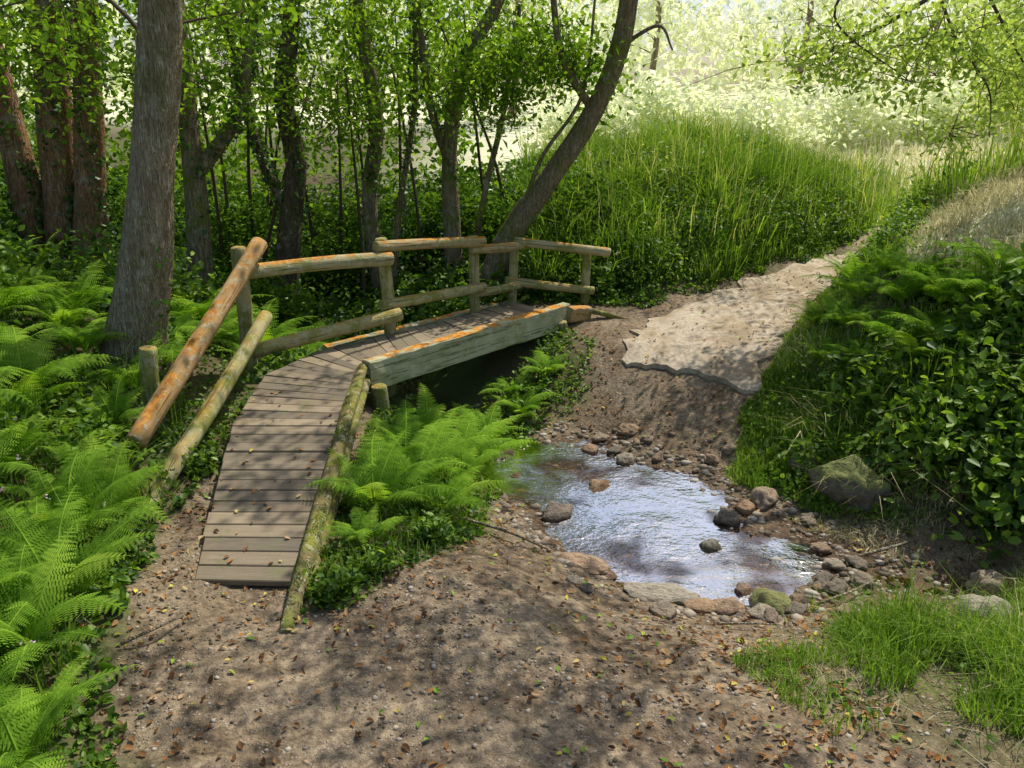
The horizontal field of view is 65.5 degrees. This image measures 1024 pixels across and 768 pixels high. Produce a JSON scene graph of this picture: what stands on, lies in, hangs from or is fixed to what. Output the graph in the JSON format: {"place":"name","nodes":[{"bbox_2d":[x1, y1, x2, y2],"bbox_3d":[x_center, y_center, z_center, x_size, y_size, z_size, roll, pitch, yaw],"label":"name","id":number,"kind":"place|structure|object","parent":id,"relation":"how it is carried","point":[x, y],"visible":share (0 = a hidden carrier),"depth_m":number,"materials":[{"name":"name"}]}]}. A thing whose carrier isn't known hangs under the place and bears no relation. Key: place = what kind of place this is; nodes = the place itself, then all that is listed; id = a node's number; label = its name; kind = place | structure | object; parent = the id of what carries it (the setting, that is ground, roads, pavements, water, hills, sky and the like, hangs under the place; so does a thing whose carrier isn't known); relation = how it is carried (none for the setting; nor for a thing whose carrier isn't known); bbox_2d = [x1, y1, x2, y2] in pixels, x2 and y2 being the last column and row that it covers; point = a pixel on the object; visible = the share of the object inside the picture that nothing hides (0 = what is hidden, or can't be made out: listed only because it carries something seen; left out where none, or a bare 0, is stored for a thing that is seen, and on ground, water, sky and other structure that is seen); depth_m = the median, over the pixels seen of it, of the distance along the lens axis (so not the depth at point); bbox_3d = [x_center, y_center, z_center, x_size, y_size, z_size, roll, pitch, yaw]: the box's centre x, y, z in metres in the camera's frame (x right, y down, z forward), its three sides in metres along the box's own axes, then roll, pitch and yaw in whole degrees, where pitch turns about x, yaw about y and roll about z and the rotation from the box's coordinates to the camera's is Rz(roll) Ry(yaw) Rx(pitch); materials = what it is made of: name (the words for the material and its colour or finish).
{"place":"outdoors","nodes":[
{"label":"outdoors","id":0,"kind":"place"},
{"bbox_2d":[0,75,1023,767],"bbox_3d":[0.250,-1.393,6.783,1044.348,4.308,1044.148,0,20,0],"label":"ground","id":1,"kind":"structure","parent":0,"point":[454,385],"depth_m":4.12,"materials":[{"name":"soil"}]},
{"bbox_2d":[0,417,41,488],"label":"fern","id":2,"kind":"object","parent":1,"relation":"on","point":[8,464],"visible":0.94,"depth_m":4.46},
{"bbox_2d":[0,645,41,702],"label":"fern","id":3,"kind":"object","parent":1,"relation":"on","point":[2,685],"visible":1,"depth_m":3.10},
{"bbox_2d":[0,219,56,320],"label":"shrub","id":4,"kind":"object","parent":1,"relation":"on","point":[9,252],"visible":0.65,"depth_m":7.28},
{"bbox_2d":[0,257,72,291],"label":"fern","id":5,"kind":"object","parent":1,"relation":"on","point":[37,275],"visible":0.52,"depth_m":7.36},
{"bbox_2d":[0,418,75,481],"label":"fern","id":6,"kind":"object","parent":1,"relation":"on","point":[13,454],"visible":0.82,"depth_m":4.72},
{"bbox_2d":[0,282,79,314],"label":"fern","id":7,"kind":"object","parent":1,"relation":"on","point":[9,302],"visible":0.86,"depth_m":6.54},
{"bbox_2d":[0,357,88,428],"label":"fern","id":8,"kind":"object","parent":1,"relation":"on","point":[16,406],"visible":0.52,"depth_m":5.34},
{"bbox_2d":[0,653,102,717],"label":"fern","id":9,"kind":"object","parent":1,"relation":"on","point":[64,674],"visible":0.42,"depth_m":3.33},
{"bbox_2d":[3,291,109,331],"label":"fern","id":10,"kind":"object","parent":1,"relation":"on","point":[65,314],"visible":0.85,"depth_m":6.71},
{"bbox_2d":[0,325,120,387],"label":"fern","id":11,"kind":"object","parent":1,"relation":"on","point":[18,361],"visible":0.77,"depth_m":5.73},
{"bbox_2d":[16,260,112,309],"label":"fern","id":12,"kind":"object","parent":1,"relation":"on","point":[79,296],"visible":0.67,"depth_m":7.07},
{"bbox_2d":[0,527,133,680],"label":"fern","id":13,"kind":"object","parent":1,"relation":"on","point":[23,593],"visible":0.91,"depth_m":3.65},
{"bbox_2d":[0,660,139,767],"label":"fern","id":14,"kind":"object","parent":1,"relation":"on","point":[27,734],"visible":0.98,"depth_m":3.03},
{"bbox_2d":[27,317,130,350],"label":"fern","id":15,"kind":"object","parent":1,"relation":"on","point":[75,339],"visible":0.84,"depth_m":6.45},
{"bbox_2d":[0,484,165,651],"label":"fern","id":16,"kind":"object","parent":1,"relation":"on","point":[87,564],"visible":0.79,"depth_m":3.96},
{"bbox_2d":[0,433,171,538],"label":"fern","id":17,"kind":"object","parent":1,"relation":"on","point":[83,477],"visible":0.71,"depth_m":4.54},
{"bbox_2d":[0,0,195,276],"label":"tree","id":18,"kind":"object","parent":1,"relation":"on","point":[66,191],"visible":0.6,"depth_m":8.77,"materials":[{"name":"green plant"}]},
{"bbox_2d":[50,371,146,446],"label":"fern","id":19,"kind":"object","parent":1,"relation":"on","point":[112,400],"visible":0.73,"depth_m":5.72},
{"bbox_2d":[25,437,171,546],"bbox_3d":[-2.379,0.660,4.681,0.820,0.372,1.054,-4,20,-11],"label":"fern","id":20,"kind":"object","parent":1,"relation":"on","point":[106,480],"visible":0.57,"depth_m":4.82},
{"bbox_2d":[61,509,148,580],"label":"shrub","id":21,"kind":"object","parent":1,"relation":"on","point":[134,548],"visible":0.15,"depth_m":4.54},
{"bbox_2d":[1,205,236,337],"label":"shrub","id":22,"kind":"object","parent":1,"relation":"on","point":[200,295],"visible":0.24,"depth_m":7.98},
{"bbox_2d":[82,332,190,389],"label":"fern","id":23,"kind":"object","parent":1,"relation":"on","point":[131,376],"visible":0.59,"depth_m":6.19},
{"bbox_2d":[0,0,334,375],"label":"tree","id":24,"kind":"object","parent":1,"relation":"on","point":[144,280],"visible":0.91,"depth_m":6.24,"materials":[{"name":"grey plant"}]},
{"bbox_2d":[106,155,230,283],"bbox_3d":[-4.592,-1.941,10.378,2.423,1.983,1.688,0,20,0],"label":"shrub","id":25,"kind":"object","parent":1,"relation":"on","point":[116,193],"visible":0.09,"depth_m":10.15,"materials":[{"name":"green plant"}]},
{"bbox_2d":[161,434,221,486],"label":"shrub","id":26,"kind":"object","parent":1,"relation":"on","point":[201,458],"visible":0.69,"depth_m":5.62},
{"bbox_2d":[17,0,380,294],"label":"tree","id":27,"kind":"object","parent":1,"relation":"on","point":[197,164],"visible":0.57,"depth_m":8.38,"materials":[{"name":"green plant"}]},
{"bbox_2d":[187,23,224,256],"bbox_3d":[-3.849,-2.865,10.118,0.072,3.450,0.658,-5,21,-14],"label":"sapling","id":28,"kind":"object","parent":1,"relation":"on","point":[215,199],"visible":0.53,"depth_m":10.37,"materials":[{"name":"brown plant"}]},
{"bbox_2d":[175,188,330,298],"bbox_3d":[-3.585,-1.767,11.043,2.229,1.912,1.582,5,21,13],"label":"shrub","id":29,"kind":"object","parent":1,"relation":"on","point":[242,227],"visible":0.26,"depth_m":10.74,"materials":[{"name":"green plant"}]},
{"bbox_2d":[197,259,338,341],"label":"shrub","id":30,"kind":"object","parent":1,"relation":"on","point":[282,307],"visible":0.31,"depth_m":9.07,"materials":[{"name":"green plant"}]},
{"bbox_2d":[218,297,321,345],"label":"fern","id":31,"kind":"object","parent":1,"relation":"on","point":[268,335],"visible":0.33,"depth_m":7.93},
{"bbox_2d":[117,0,439,303],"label":"tree","id":32,"kind":"object","parent":1,"relation":"on","point":[289,201],"visible":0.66,"depth_m":9.26,"materials":[{"name":"green plant"}]},
{"bbox_2d":[0,0,579,260],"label":"woodland","id":33,"kind":"object","parent":1,"relation":"on","point":[219,168],"visible":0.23,"depth_m":12.31,"materials":[{"name":"green plant"}]},
{"bbox_2d":[286,558,372,610],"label":"shrub","id":34,"kind":"object","parent":1,"relation":"on","point":[334,582],"visible":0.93,"depth_m":4.31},
{"bbox_2d":[344,68,366,314],"bbox_3d":[-1.895,-2.166,9.785,0.071,3.168,0.938,-3,20,-8],"label":"sapling","id":35,"kind":"object","parent":1,"relation":"on","point":[360,225],"visible":0.69,"depth_m":9.84,"materials":[{"name":"brown plant"}]},
{"bbox_2d":[233,0,487,300],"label":"tree","id":36,"kind":"object","parent":1,"relation":"on","point":[371,222],"visible":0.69,"depth_m":9.64,"materials":[{"name":"green plant"}]},
{"bbox_2d":[316,505,410,545],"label":"fern","id":37,"kind":"object","parent":1,"relation":"on","point":[362,532],"visible":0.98,"depth_m":4.92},
{"bbox_2d":[300,194,431,306],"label":"shrub","id":38,"kind":"object","parent":1,"relation":"on","point":[354,242],"visible":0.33,"depth_m":11.06,"materials":[{"name":"green plant"}]},
{"bbox_2d":[343,539,404,587],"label":"shrub","id":39,"kind":"object","parent":1,"relation":"on","point":[376,557],"visible":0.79,"depth_m":4.61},
{"bbox_2d":[125,236,629,634],"bbox_3d":[-0.995,-0.389,6.989,2.691,1.760,6.166,9,22,24],"label":"footbridge","id":40,"kind":"object","parent":1,"relation":"on","point":[338,380],"visible":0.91,"depth_m":6.33,"materials":[{"name":"brown wood"}]},
{"bbox_2d":[299,426,458,510],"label":"fern","id":41,"kind":"object","parent":1,"relation":"on","point":[372,481],"visible":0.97,"depth_m":5.38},
{"bbox_2d":[355,399,468,456],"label":"fern","id":42,"kind":"object","parent":1,"relation":"on","point":[387,436],"visible":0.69,"depth_m":6.38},
{"bbox_2d":[346,407,500,488],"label":"fern","id":43,"kind":"object","parent":1,"relation":"on","point":[443,452],"visible":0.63,"depth_m":6.00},
{"bbox_2d":[397,503,463,549],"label":"shrub","id":44,"kind":"object","parent":1,"relation":"on","point":[436,531],"visible":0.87,"depth_m":5.10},
{"bbox_2d":[394,384,479,433],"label":"fern","id":45,"kind":"object","parent":1,"relation":"on","point":[428,414],"visible":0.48,"depth_m":7.00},
{"bbox_2d":[381,164,512,287],"bbox_3d":[-0.921,-2.168,11.195,1.911,1.720,1.924,-16,25,-37],"label":"shrub","id":46,"kind":"object","parent":1,"relation":"on","point":[428,225],"visible":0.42,"depth_m":10.98,"materials":[{"name":"green plant"}]},
{"bbox_2d":[392,465,507,514],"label":"fern","id":47,"kind":"object","parent":1,"relation":"on","point":[448,493],"visible":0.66,"depth_m":5.64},
{"bbox_2d":[419,413,532,457],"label":"fern","id":48,"kind":"object","parent":1,"relation":"on","point":[481,446],"visible":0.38,"depth_m":6.89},
{"bbox_2d":[443,430,514,491],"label":"fern","id":49,"kind":"object","parent":1,"relation":"on","point":[473,462],"visible":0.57,"depth_m":6.41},
{"bbox_2d":[442,401,529,448],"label":"fern","id":50,"kind":"object","parent":1,"relation":"on","point":[487,421],"visible":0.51,"depth_m":7.42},
{"bbox_2d":[323,0,653,287],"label":"tree","id":51,"kind":"object","parent":1,"relation":"on","point":[446,133],"visible":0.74,"depth_m":9.33,"materials":[{"name":"green plant"}]},
{"bbox_2d":[398,0,615,117],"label":"tree","id":52,"kind":"object","parent":1,"relation":"on","point":[539,6],"visible":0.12,"depth_m":22.73,"materials":[{"name":"green plant"}]},
{"bbox_2d":[0,66,1023,767],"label":"grass","id":53,"kind":"structure","parent":1,"relation":"on","point":[718,140],"depth_m":7.43,"materials":[{"name":"plant"}]},
{"bbox_2d":[0,132,1023,767],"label":"undergrowth","id":54,"kind":"object","parent":1,"relation":"on","point":[120,574],"visible":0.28,"depth_m":7.03,"materials":[{"name":"plant"}]},
{"bbox_2d":[0,493,116,565],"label":"fern","id":55,"kind":"object","parent":54,"relation":"on","point":[36,506],"visible":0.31,"depth_m":4.34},
{"bbox_2d":[861,256,951,303],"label":"fern","id":56,"kind":"object","parent":54,"relation":"on","point":[891,289],"visible":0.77,"depth_m":7.10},
{"bbox_2d":[867,249,979,280],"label":"fern","id":57,"kind":"object","parent":54,"relation":"on","point":[921,265],"visible":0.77,"depth_m":7.21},
{"bbox_2d":[926,234,1022,282],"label":"fern","id":58,"kind":"object","parent":54,"relation":"on","point":[989,261],"visible":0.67,"depth_m":6.73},
{"bbox_2d":[0,0,1023,100],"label":"distant woodland","id":59,"kind":"object","parent":1,"relation":"on","point":[690,75],"visible":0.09,"depth_m":30.11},
{"bbox_2d":[455,185,579,278],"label":"shrub","id":60,"kind":"object","parent":1,"relation":"on","point":[494,222],"visible":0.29,"depth_m":10.27,"materials":[{"name":"green plant"}]},
{"bbox_2d":[491,388,559,418],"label":"fern","id":61,"kind":"object","parent":1,"relation":"on","point":[524,407],"visible":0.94,"depth_m":7.72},
{"bbox_2d":[42,265,1023,767],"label":"leaf litter","id":62,"kind":"object","parent":1,"relation":"on","point":[638,703],"visible":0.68,"depth_m":4.00,"materials":[{"name":"plant"}]},
{"bbox_2d":[519,350,568,375],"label":"fern","id":63,"kind":"object","parent":1,"relation":"on","point":[543,364],"visible":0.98,"depth_m":8.16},
{"bbox_2d":[426,0,672,295],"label":"tree","id":64,"kind":"object","parent":1,"relation":"on","point":[526,210],"visible":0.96,"depth_m":8.93,"materials":[{"name":"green plant"}]},
{"bbox_2d":[541,501,572,521],"bbox_3d":[0.348,1.007,6.151,0.218,0.179,0.252,6,21,16],"label":"stone","id":65,"kind":"object","parent":1,"relation":"on","point":[554,511],"visible":0.81,"depth_m":6.09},
{"bbox_2d":[508,49,661,157],"bbox_3d":[1.494,-5.098,15.645,3.241,2.753,2.443,0,20,0],"label":"shrub","id":66,"kind":"object","parent":1,"relation":"on","point":[565,115],"visible":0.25,"depth_m":15.50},
{"bbox_2d":[525,170,645,260],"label":"shrub","id":67,"kind":"object","parent":1,"relation":"on","point":[591,192],"visible":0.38,"depth_m":10.04,"materials":[{"name":"green plant"}]},
{"bbox_2d":[531,237,648,305],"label":"shrub","id":68,"kind":"object","parent":1,"relation":"on","point":[616,271],"visible":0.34,"depth_m":9.49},
{"bbox_2d":[599,208,701,292],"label":"shrub","id":69,"kind":"object","parent":1,"relation":"on","point":[674,248],"visible":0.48,"depth_m":9.57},
{"bbox_2d":[532,0,770,103],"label":"tree","id":70,"kind":"object","parent":1,"relation":"on","point":[657,6],"visible":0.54,"depth_m":25.47,"materials":[{"name":"green plant"}]},
{"bbox_2d":[623,582,699,604],"bbox_3d":[0.961,1.356,5.090,0.514,0.115,0.234,6,21,16],"label":"stone","id":71,"kind":"object","parent":1,"relation":"on","point":[676,594],"visible":0.74,"depth_m":5.05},
{"bbox_2d":[605,48,758,136],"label":"shrub","id":72,"kind":"object","parent":1,"relation":"on","point":[664,100],"visible":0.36,"depth_m":15.67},
{"bbox_2d":[658,192,770,272],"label":"shrub","id":73,"kind":"object","parent":1,"relation":"on","point":[707,218],"visible":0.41,"depth_m":9.94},
{"bbox_2d":[713,597,745,615],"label":"stone","id":74,"kind":"object","parent":1,"relation":"on","point":[728,606],"visible":0.8,"depth_m":4.93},
{"bbox_2d":[750,486,778,511],"bbox_3d":[1.975,0.913,6.256,0.210,0.198,0.266,11,23,27],"label":"stone","id":75,"kind":"object","parent":1,"relation":"on","point":[764,498],"visible":0.88,"depth_m":6.20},
{"bbox_2d":[748,588,791,614],"bbox_3d":[1.622,1.390,4.992,0.275,0.187,0.240,5,21,14],"label":"stone","id":76,"kind":"object","parent":1,"relation":"on","point":[782,601],"visible":0.49,"depth_m":4.96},
{"bbox_2d":[716,167,824,245],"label":"shrub","id":77,"kind":"object","parent":1,"relation":"on","point":[780,214],"visible":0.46,"depth_m":10.35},
{"bbox_2d":[692,76,858,151],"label":"shrub","id":78,"kind":"object","parent":1,"relation":"on","point":[777,105],"visible":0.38,"depth_m":16.07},
{"bbox_2d":[546,86,1023,767],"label":"dry grass","id":79,"kind":"structure","parent":1,"relation":"on","point":[990,190],"depth_m":7.62,"materials":[{"name":"plant"}]},
{"bbox_2d":[673,0,933,102],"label":"tree","id":80,"kind":"object","parent":1,"relation":"on","point":[748,27],"visible":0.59,"depth_m":24.38,"materials":[{"name":"green plant"}]},
{"bbox_2d":[795,264,894,299],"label":"fern","id":81,"kind":"object","parent":1,"relation":"on","point":[853,286],"visible":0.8,"depth_m":7.77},
{"bbox_2d":[813,249,878,282],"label":"fern","id":82,"kind":"object","parent":1,"relation":"on","point":[855,261],"visible":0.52,"depth_m":8.29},
{"bbox_2d":[769,53,923,152],"bbox_3d":[6.995,-5.691,17.055,3.506,2.704,2.535,-8,21,-21],"label":"shrub","id":83,"kind":"object","parent":1,"relation":"on","point":[852,112],"visible":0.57,"depth_m":16.86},
{"bbox_2d":[808,454,891,512],"bbox_3d":[2.553,0.784,6.046,0.468,0.469,0.448,-1,20,-4],"label":"stone","id":84,"kind":"object","parent":1,"relation":"on","point":[872,487],"visible":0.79,"depth_m":5.93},
{"bbox_2d":[803,291,898,329],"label":"fern","id":85,"kind":"object","parent":1,"relation":"on","point":[843,316],"visible":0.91,"depth_m":7.39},
{"bbox_2d":[690,0,1023,174],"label":"tree","id":86,"kind":"object","parent":1,"relation":"on","point":[953,42],"visible":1,"depth_m":7.65,"materials":[{"name":"green plant"}]},
{"bbox_2d":[818,203,939,278],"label":"shrub","id":87,"kind":"object","parent":1,"relation":"on","point":[905,223],"visible":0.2,"depth_m":9.02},
{"bbox_2d":[814,327,948,441],"bbox_3d":[3.105,0.052,6.673,1.175,1.057,1.106,0,20,0],"label":"shrub","id":88,"kind":"object","parent":1,"relation":"on","point":[867,378],"visible":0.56,"depth_m":6.47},
{"bbox_2d":[851,243,920,277],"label":"fern","id":89,"kind":"object","parent":1,"relation":"on","point":[883,263],"visible":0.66,"depth_m":7.89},
{"bbox_2d":[846,305,930,342],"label":"fern","id":90,"kind":"object","parent":1,"relation":"on","point":[871,322],"visible":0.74,"depth_m":6.86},
{"bbox_2d":[852,193,935,254],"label":"shrub","id":91,"kind":"object","parent":1,"relation":"on","point":[897,208],"visible":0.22,"depth_m":9.32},
{"bbox_2d":[848,374,984,504],"bbox_3d":[3.053,0.477,6.039,1.026,1.115,1.102,0,20,0],"label":"shrub","id":92,"kind":"object","parent":1,"relation":"on","point":[928,439],"visible":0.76,"depth_m":5.85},
{"bbox_2d":[868,165,968,234],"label":"shrub","id":93,"kind":"object","parent":1,"relation":"on","point":[915,201],"visible":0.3,"depth_m":9.70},
{"bbox_2d":[845,63,1003,147],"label":"shrub","id":94,"kind":"object","parent":1,"relation":"on","point":[930,97],"visible":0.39,"depth_m":17.19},
{"bbox_2d":[866,318,988,359],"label":"fern","id":95,"kind":"object","parent":1,"relation":"on","point":[912,342],"visible":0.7,"depth_m":6.45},
{"bbox_2d":[839,330,1023,482],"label":"shrub","id":96,"kind":"object","parent":1,"relation":"on","point":[972,380],"visible":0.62,"depth_m":5.86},
{"bbox_2d":[849,0,1023,80],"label":"tree","id":97,"kind":"object","parent":1,"relation":"on","point":[936,27],"visible":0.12,"depth_m":26.37,"materials":[{"name":"green plant"}]},
{"bbox_2d":[880,306,1012,350],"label":"fern","id":98,"kind":"object","parent":1,"relation":"on","point":[923,325],"visible":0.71,"depth_m":6.47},
{"bbox_2d":[882,263,1011,303],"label":"fern","id":99,"kind":"object","parent":1,"relation":"on","point":[938,289],"visible":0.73,"depth_m":6.80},
{"bbox_2d":[919,243,1023,383],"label":"shrub","id":100,"kind":"object","parent":1,"relation":"on","point":[977,310],"visible":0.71,"depth_m":6.15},
{"bbox_2d":[929,0,1023,152],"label":"tree","id":101,"kind":"object","parent":1,"relation":"on","point":[1012,49],"visible":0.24,"depth_m":12.66,"materials":[{"name":"green plant"}]},
{"bbox_2d":[930,404,1023,568],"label":"shrub","id":102,"kind":"object","parent":1,"relation":"on","point":[1000,506],"visible":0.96,"depth_m":5.38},
{"bbox_2d":[935,268,1019,306],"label":"fern","id":103,"kind":"object","parent":1,"relation":"on","point":[968,283],"visible":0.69,"depth_m":6.38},
{"bbox_2d":[941,61,1023,144],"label":"shrub","id":104,"kind":"object","parent":1,"relation":"on","point":[955,108],"visible":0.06,"depth_m":17.10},
{"bbox_2d":[953,594,1012,625],"bbox_3d":[2.805,1.387,4.740,0.319,0.276,0.259,11,23,27],"label":"stone","id":105,"kind":"object","parent":1,"relation":"on","point":[972,601],"visible":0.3,"depth_m":4.69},
{"bbox_2d":[949,353,1023,476],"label":"shrub","id":106,"kind":"object","parent":1,"relation":"on","point":[992,423],"visible":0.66,"depth_m":5.59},
{"bbox_2d":[964,569,1008,596],"bbox_3d":[3.077,1.304,5.110,0.219,0.250,0.254,-4,20,-10],"label":"stone","id":107,"kind":"object","parent":1,"relation":"on","point":[991,575],"visible":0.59,"depth_m":5.05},
{"bbox_2d":[5,0,1022,93],"label":"sky","id":108,"kind":"structure","parent":0,"point":[705,59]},
{"bbox_2d":[116,326,1023,767],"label":"gravel","id":109,"kind":"structure","parent":0,"point":[544,540],"depth_m":4.57,"materials":[{"name":"stone"}]},
{"bbox_2d":[497,360,569,413],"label":"shrub","id":110,"kind":"object","parent":109,"relation":"on","point":[544,384],"visible":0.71,"depth_m":7.96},
{"bbox_2d":[405,394,943,604],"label":"stream","id":111,"kind":"structure","parent":0,"point":[668,517],"depth_m":6.12,"materials":[{"name":"liquid"}]},
{"bbox_2d":[561,552,617,579],"bbox_3d":[0.504,1.242,5.433,0.265,0.119,0.421,-13,24,-31],"label":"stone","id":112,"kind":"object","parent":111,"relation":"in","point":[589,564],"visible":0.73,"depth_m":5.38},
{"bbox_2d":[622,227,880,393],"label":"path","id":113,"kind":"structure","parent":0,"point":[683,347],"depth_m":8.44,"materials":[{"name":"soil"}]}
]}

